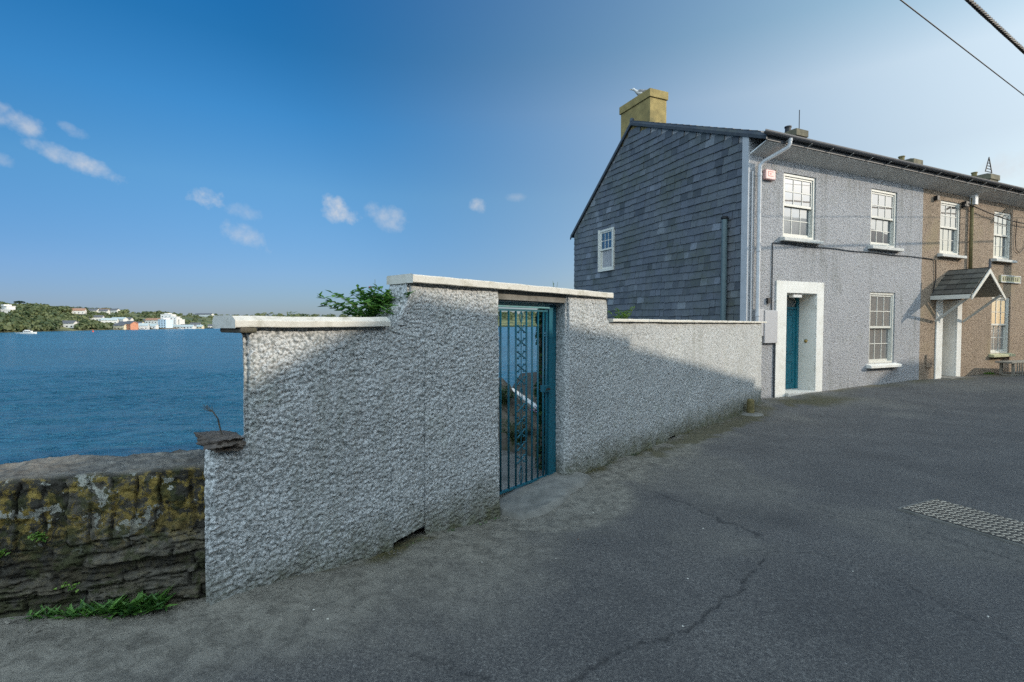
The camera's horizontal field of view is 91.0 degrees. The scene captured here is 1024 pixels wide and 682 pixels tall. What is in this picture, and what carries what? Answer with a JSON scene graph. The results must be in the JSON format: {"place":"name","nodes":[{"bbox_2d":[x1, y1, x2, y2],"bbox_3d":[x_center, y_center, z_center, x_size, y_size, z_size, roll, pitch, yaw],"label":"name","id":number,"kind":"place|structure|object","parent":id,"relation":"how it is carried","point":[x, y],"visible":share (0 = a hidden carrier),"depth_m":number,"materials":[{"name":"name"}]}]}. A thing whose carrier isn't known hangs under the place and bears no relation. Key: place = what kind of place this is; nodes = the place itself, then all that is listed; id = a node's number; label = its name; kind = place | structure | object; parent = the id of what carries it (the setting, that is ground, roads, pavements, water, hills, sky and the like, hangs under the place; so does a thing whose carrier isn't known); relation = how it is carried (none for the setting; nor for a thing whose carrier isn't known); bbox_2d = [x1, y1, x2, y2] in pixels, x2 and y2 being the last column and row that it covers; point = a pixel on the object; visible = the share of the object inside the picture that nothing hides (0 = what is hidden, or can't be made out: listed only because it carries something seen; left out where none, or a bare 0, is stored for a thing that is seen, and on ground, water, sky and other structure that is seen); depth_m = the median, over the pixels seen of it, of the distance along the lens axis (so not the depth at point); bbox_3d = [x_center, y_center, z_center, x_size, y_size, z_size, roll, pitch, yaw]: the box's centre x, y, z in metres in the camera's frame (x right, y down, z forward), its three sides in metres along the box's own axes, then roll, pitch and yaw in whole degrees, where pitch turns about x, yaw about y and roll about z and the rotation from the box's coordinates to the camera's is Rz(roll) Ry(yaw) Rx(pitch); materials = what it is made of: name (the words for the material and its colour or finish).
{"place":"outdoors","nodes":[
{"label":"outdoors","id":0,"kind":"place"},
{"bbox_2d":[50,595,137,619],"bbox_3d":[-2.096,1.332,2.546,0.381,0.079,0.223,0,2,0],"label":"weed","id":1,"kind":"object","parent":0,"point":[83,609],"visible":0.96,"depth_m":2.52,"materials":[{"name":"green plant"}]},
{"bbox_2d":[0,327,544,464],"bbox_3d":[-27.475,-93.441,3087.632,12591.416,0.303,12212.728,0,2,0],"label":"water","id":2,"kind":"structure","parent":0,"point":[123,393],"depth_m":47.27,"materials":[{"name":"blue liquid"}]},
{"bbox_2d":[20,330,36,333],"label":"motor boat","id":3,"kind":"object","parent":2,"relation":"on","point":[27,332],"visible":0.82,"depth_m":336.11,"materials":[{"name":"white plastic"}]},
{"bbox_2d":[0,311,544,332],"bbox_3d":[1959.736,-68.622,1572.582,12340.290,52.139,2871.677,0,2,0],"label":"hills","id":4,"kind":"structure","parent":0,"point":[504,321],"depth_m":985.96,"materials":[{"name":"green plant"}]},
{"bbox_2d":[0,308,14,312],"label":"house","id":5,"kind":"structure","parent":4,"relation":"on","point":[5,309],"depth_m":513.93,"materials":[{"name":"white paint"}]},
{"bbox_2d":[0,304,15,311],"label":"house","id":6,"kind":"structure","parent":4,"relation":"on","point":[4,306],"depth_m":515.51,"materials":[{"name":"white paint"}]},
{"bbox_2d":[61,320,77,327],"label":"house","id":7,"kind":"structure","parent":4,"relation":"on","point":[68,323],"depth_m":527.78,"materials":[{"name":"paint"}]},
{"bbox_2d":[64,308,86,313],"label":"house","id":8,"kind":"structure","parent":4,"relation":"on","point":[79,310],"depth_m":709.52,"materials":[{"name":"paint"}]},
{"bbox_2d":[89,315,104,320],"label":"house","id":9,"kind":"structure","parent":4,"relation":"on","point":[97,317],"depth_m":690.08,"materials":[{"name":"paint"}]},
{"bbox_2d":[98,309,109,313],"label":"house","id":10,"kind":"structure","parent":4,"relation":"on","point":[104,310],"depth_m":810.25,"materials":[{"name":"stone"}]},
{"bbox_2d":[101,318,118,322],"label":"house","id":11,"kind":"structure","parent":4,"relation":"on","point":[111,320],"depth_m":690.77,"materials":[{"name":"paint"}]},
{"bbox_2d":[110,309,119,312],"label":"house","id":12,"kind":"structure","parent":4,"relation":"on","point":[114,310],"depth_m":902.08,"materials":[{"name":"stone"}]},
{"bbox_2d":[113,323,126,329],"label":"house","id":13,"kind":"structure","parent":4,"relation":"on","point":[122,326],"depth_m":609.35,"materials":[{"name":"stone"}]},
{"bbox_2d":[112,317,128,321],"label":"house","id":14,"kind":"structure","parent":4,"relation":"on","point":[123,318],"depth_m":710.97,"materials":[{"name":"metal"}]},
{"bbox_2d":[118,321,137,329],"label":"house","id":15,"kind":"structure","parent":4,"relation":"on","point":[132,325],"depth_m":614.63,"materials":[{"name":"stone"}]},
{"bbox_2d":[138,323,149,328],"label":"house","id":16,"kind":"structure","parent":4,"relation":"on","point":[144,325],"depth_m":648.47,"materials":[{"name":"metal"}]},
{"bbox_2d":[145,318,160,323],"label":"house","id":17,"kind":"structure","parent":4,"relation":"on","point":[151,320],"depth_m":769.83,"materials":[{"name":"paint"}]},
{"bbox_2d":[149,324,158,328],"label":"house","id":18,"kind":"structure","parent":4,"relation":"on","point":[154,326],"depth_m":678.83,"materials":[{"name":"paint"}]},
{"bbox_2d":[157,318,172,327],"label":"house","id":19,"kind":"structure","parent":4,"relation":"on","point":[165,322],"depth_m":724.18,"materials":[{"name":"white paint"}]},
{"bbox_2d":[160,313,175,317],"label":"house","id":20,"kind":"structure","parent":4,"relation":"on","point":[164,315],"depth_m":747.10,"materials":[{"name":"white paint"}]},
{"bbox_2d":[166,315,179,324],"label":"house","id":21,"kind":"structure","parent":4,"relation":"on","point":[175,318],"depth_m":748.85,"materials":[{"name":"white paint"}]},
{"bbox_2d":[178,318,184,324],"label":"house","id":22,"kind":"structure","parent":4,"relation":"on","point":[181,321],"depth_m":758.96,"materials":[{"name":"white paint"}]},
{"bbox_2d":[173,325,194,328],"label":"house","id":23,"kind":"structure","parent":4,"relation":"on","point":[185,326],"depth_m":745.73,"materials":[{"name":"paint"}]},
{"bbox_2d":[196,325,203,328],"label":"house","id":24,"kind":"structure","parent":4,"relation":"on","point":[199,326],"depth_m":773.74,"materials":[{"name":"paint"}]},
{"bbox_2d":[194,313,213,316],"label":"house","id":25,"kind":"structure","parent":4,"relation":"on","point":[204,314],"depth_m":1212.18,"materials":[{"name":"stone"}]},
{"bbox_2d":[0,301,540,330],"bbox_3d":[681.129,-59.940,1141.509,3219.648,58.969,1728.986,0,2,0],"label":"woodland","id":26,"kind":"object","parent":4,"relation":"on","point":[28,316],"visible":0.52,"depth_m":576.47,"materials":[{"name":"green plant"}]},
{"bbox_2d":[421,372,544,527],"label":"garden ground","id":27,"kind":"structure","parent":0,"point":[529,384],"depth_m":14.00,"materials":[{"name":"green plant"}]},
{"bbox_2d":[498,378,539,456],"bbox_3d":[-0.074,0.971,6.940,0.724,0.972,2.831,-2,3,-43],"label":"rockery","id":28,"kind":"object","parent":27,"relation":"on","point":[505,417],"visible":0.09,"depth_m":6.45,"materials":[{"name":"stone"}]},
{"bbox_2d":[502,384,517,404],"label":"bank plant","id":29,"kind":"object","parent":28,"relation":"on","point":[504,399],"visible":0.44,"depth_m":6.59,"materials":[{"name":"green plant"}]},
{"bbox_2d":[502,414,530,444],"bbox_3d":[0.023,1.098,6.208,0.446,0.366,0.422,-1,2,-20],"label":"fern clump","id":30,"kind":"object","parent":28,"relation":"on","point":[512,437],"visible":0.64,"depth_m":6.18,"materials":[{"name":"green plant"}]},
{"bbox_2d":[499,450,544,496],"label":"garden path","id":31,"kind":"structure","parent":27,"relation":"on","point":[505,469],"depth_m":5.49,"materials":[{"name":"concrete"}]},
{"bbox_2d":[512,388,536,411],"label":"garden parapet","id":32,"kind":"structure","parent":27,"relation":"on","point":[528,402],"depth_m":10.05,"materials":[{"name":"stone"}]},
{"bbox_2d":[0,371,1023,681],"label":"road","id":33,"kind":"structure","parent":0,"point":[782,539],"depth_m":3.04,"materials":[{"name":"grey asphalt"}]},
{"bbox_2d":[0,449,205,617],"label":"stone wall","id":34,"kind":"structure","parent":33,"relation":"on","point":[132,526],"depth_m":2.59,"materials":[{"name":"stone"}]},
{"bbox_2d":[0,548,9,556],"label":"wall fern","id":35,"kind":"object","parent":34,"relation":"attached to","point":[2,551],"depth_m":2.43,"materials":[{"name":"green plant"}]},
{"bbox_2d":[27,531,47,541],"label":"wall fern","id":36,"kind":"object","parent":34,"relation":"attached to","point":[38,536],"depth_m":2.47,"materials":[{"name":"green plant"}]},
{"bbox_2d":[54,581,81,591],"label":"wall fern","id":37,"kind":"object","parent":34,"relation":"attached to","point":[69,587],"depth_m":2.53,"materials":[{"name":"green plant"}]},
{"bbox_2d":[0,402,771,642],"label":"grit","id":38,"kind":"object","parent":33,"relation":"on","point":[188,606],"visible":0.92,"depth_m":3.05,"materials":[{"name":"grey gravel"}]},
{"bbox_2d":[12,605,74,620],"bbox_3d":[-2.316,1.328,2.479,0.238,0.058,0.143,0,2,0],"label":"weed","id":39,"kind":"object","parent":38,"relation":"on","point":[43,612],"visible":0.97,"depth_m":2.48,"materials":[{"name":"green plant"}]},
{"bbox_2d":[95,586,177,619],"bbox_3d":[-1.913,1.338,2.602,0.345,0.104,0.255,-1,2,-22],"label":"weed","id":40,"kind":"object","parent":38,"relation":"on","point":[152,602],"visible":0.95,"depth_m":2.59,"materials":[{"name":"green plant"}]},
{"bbox_2d":[204,273,766,604],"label":"garden wall","id":41,"kind":"structure","parent":33,"relation":"on","point":[366,437],"depth_m":3.67,"materials":[{"name":"concrete"}]},
{"bbox_2d":[193,430,246,452],"bbox_3d":[-1.640,0.558,2.822,0.395,0.080,0.168,2,2,41],"label":"cap rock","id":42,"kind":"object","parent":41,"relation":"on","point":[216,441],"visible":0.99,"depth_m":2.75,"materials":[{"name":"stone"}]},
{"bbox_2d":[201,404,221,434],"bbox_3d":[-1.668,0.436,2.806,0.114,0.170,0.026,0,2,5],"label":"dry stem","id":43,"kind":"object","parent":42,"relation":"on","point":[210,410],"visible":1,"depth_m":2.80,"materials":[{"name":"brown plant"}]},
{"bbox_2d":[318,284,414,316],"bbox_3d":[-1.043,-0.266,3.758,0.720,0.332,0.788,0,2,0],"label":"valerian plant","id":44,"kind":"object","parent":41,"relation":"on","point":[381,301],"visible":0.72,"depth_m":3.66,"materials":[{"name":"green plant"}]},
{"bbox_2d":[498,301,555,494],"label":"garden gate","id":45,"kind":"structure","parent":41,"relation":"attached to","point":[548,388],"depth_m":4.98,"materials":[{"name":"teal metal"}]},
{"bbox_2d":[533,303,547,470],"bbox_3d":[0.345,0.487,5.609,0.417,1.869,0.603,2,2,41],"label":"ivy","id":46,"kind":"object","parent":41,"relation":"attached to","point":[540,393],"visible":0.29,"depth_m":5.45,"materials":[{"name":"green plant"}]},
{"bbox_2d":[609,306,634,318],"bbox_3d":[1.475,-0.332,6.747,0.401,0.269,0.321,2,2,42],"label":"plant","id":47,"kind":"object","parent":41,"relation":"on","point":[619,316],"visible":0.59,"depth_m":6.71,"materials":[{"name":"green plant"}]},
{"bbox_2d":[499,471,590,519],"bbox_3d":[0.328,1.495,4.796,0.560,0.223,1.230,2,2,41],"label":"threshold","id":48,"kind":"object","parent":33,"relation":"on","point":[544,495],"visible":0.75,"depth_m":4.72,"materials":[{"name":"concrete"}]},
{"bbox_2d":[741,399,762,415],"bbox_3d":[4.534,1.260,9.568,0.512,0.320,0.520,2,2,41],"label":"kerb stub","id":49,"kind":"object","parent":33,"relation":"on","point":[750,411],"visible":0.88,"depth_m":9.51,"materials":[{"name":"concrete"}]},
{"bbox_2d":[570,88,948,397],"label":"grey house","id":50,"kind":"structure","parent":33,"relation":"on","point":[803,245],"depth_m":12.45,"materials":[{"name":"paint"}]},
{"bbox_2d":[598,227,614,271],"bbox_3d":[2.996,-2.859,15.772,0.180,1.340,0.820,-1,2,-24],"label":"window","id":51,"kind":"structure","parent":50,"relation":"in","point":[606,237],"depth_m":15.79,"materials":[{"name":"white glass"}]},
{"bbox_2d":[630,88,645,94],"bbox_3d":[3.675,-7.114,14.374,0.630,0.226,0.164,0,2,6],"label":"gull","id":52,"kind":"object","parent":50,"relation":"on","point":[639,92],"visible":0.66,"depth_m":14.32,"materials":[{"name":"white"}]},
{"bbox_2d":[785,295,798,388],"bbox_3d":[6.556,0.032,12.190,1.015,2.279,0.090,-1,2,-24],"label":"door","id":53,"kind":"structure","parent":50,"relation":"in","point":[792,318],"depth_m":12.30,"materials":[{"name":"teal wood"}]},
{"bbox_2d":[780,173,823,244],"bbox_3d":[6.646,-3.049,11.662,1.330,1.555,0.315,-1,2,-24],"label":"window","id":54,"kind":"structure","parent":50,"relation":"in","point":[798,191],"depth_m":11.72,"materials":[{"name":"clear glass"}]},
{"bbox_2d":[866,292,901,368],"bbox_3d":[9.601,-0.289,13.092,1.300,1.945,0.315,-1,2,-24],"label":"window","id":55,"kind":"structure","parent":50,"relation":"in","point":[881,322],"depth_m":13.16,"materials":[{"name":"clear glass"}]},
{"bbox_2d":[868,189,903,251],"bbox_3d":[9.574,-3.102,12.989,1.320,1.535,0.315,-1,2,-24],"label":"window","id":56,"kind":"structure","parent":50,"relation":"in","point":[883,203],"depth_m":13.05,"materials":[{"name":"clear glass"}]},
{"bbox_2d":[897,498,1023,547],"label":"service cover","id":57,"kind":"object","parent":33,"relation":"on","point":[1002,528],"visible":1,"depth_m":4.09,"materials":[{"name":"metal"}]},
{"bbox_2d":[898,155,1023,379],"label":"brown house","id":58,"kind":"structure","parent":33,"relation":"on","point":[971,314],"depth_m":14.58,"materials":[{"name":"paint"}]},
{"bbox_2d":[937,200,966,258],"bbox_3d":[12.392,-3.143,14.267,1.250,1.575,0.315,-1,2,-24],"label":"window","id":59,"kind":"structure","parent":58,"relation":"in","point":[950,211],"depth_m":14.34,"materials":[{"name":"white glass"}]},
{"bbox_2d":[971,157,999,181],"bbox_3d":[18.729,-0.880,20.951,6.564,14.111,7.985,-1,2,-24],"label":"chimney","id":60,"kind":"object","parent":58,"relation":"on","point":[991,176],"depth_m":21.69,"materials":[{"name":"stone"}]},
{"bbox_2d":[989,297,1015,356],"bbox_3d":[15.070,-0.439,15.569,1.310,1.845,0.315,-1,2,-24],"label":"window","id":61,"kind":"structure","parent":58,"relation":"in","point":[1000,307],"depth_m":15.66,"materials":[{"name":"white glass"}]},
{"bbox_2d":[991,211,1016,262],"bbox_3d":[15.033,-3.177,15.463,1.250,1.525,0.315,-1,2,-24],"label":"window","id":62,"kind":"structure","parent":58,"relation":"in","point":[1001,245],"depth_m":15.54,"materials":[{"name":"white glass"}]},
{"bbox_2d":[999,275,1020,283],"bbox_3d":[15.506,-1.920,15.662,1.220,0.230,0.046,-1,2,-24],"label":"name plate","id":63,"kind":"object","parent":58,"relation":"attached to","point":[1009,279],"visible":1,"depth_m":15.61,"materials":[{"name":"white"}]},
{"bbox_2d":[995,360,1023,375],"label":"bench","id":64,"kind":"object","parent":33,"relation":"on","point":[1012,362],"visible":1,"depth_m":14.70,"materials":[{"name":"grey wood"}]},
{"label":"telegraph pole","id":65,"kind":"object","parent":33,"relation":"on","visible":0},
{"bbox_2d":[900,0,1023,95],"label":"overhead cable","id":66,"kind":"object","parent":65,"relation":"attached to","point":[906,4],"visible":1,"depth_m":7.84,"materials":[{"name":"black rubber"}]},
{"bbox_2d":[965,0,1023,53],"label":"overhead cable","id":67,"kind":"object","parent":65,"relation":"attached to","point":[994,23],"visible":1,"depth_m":6.77,"materials":[{"name":"black rubber"}]},
{"bbox_2d":[0,0,1023,316],"label":"sky","id":68,"kind":"structure","parent":0,"point":[230,157],"materials":[{"name":"blue"}]}
]}

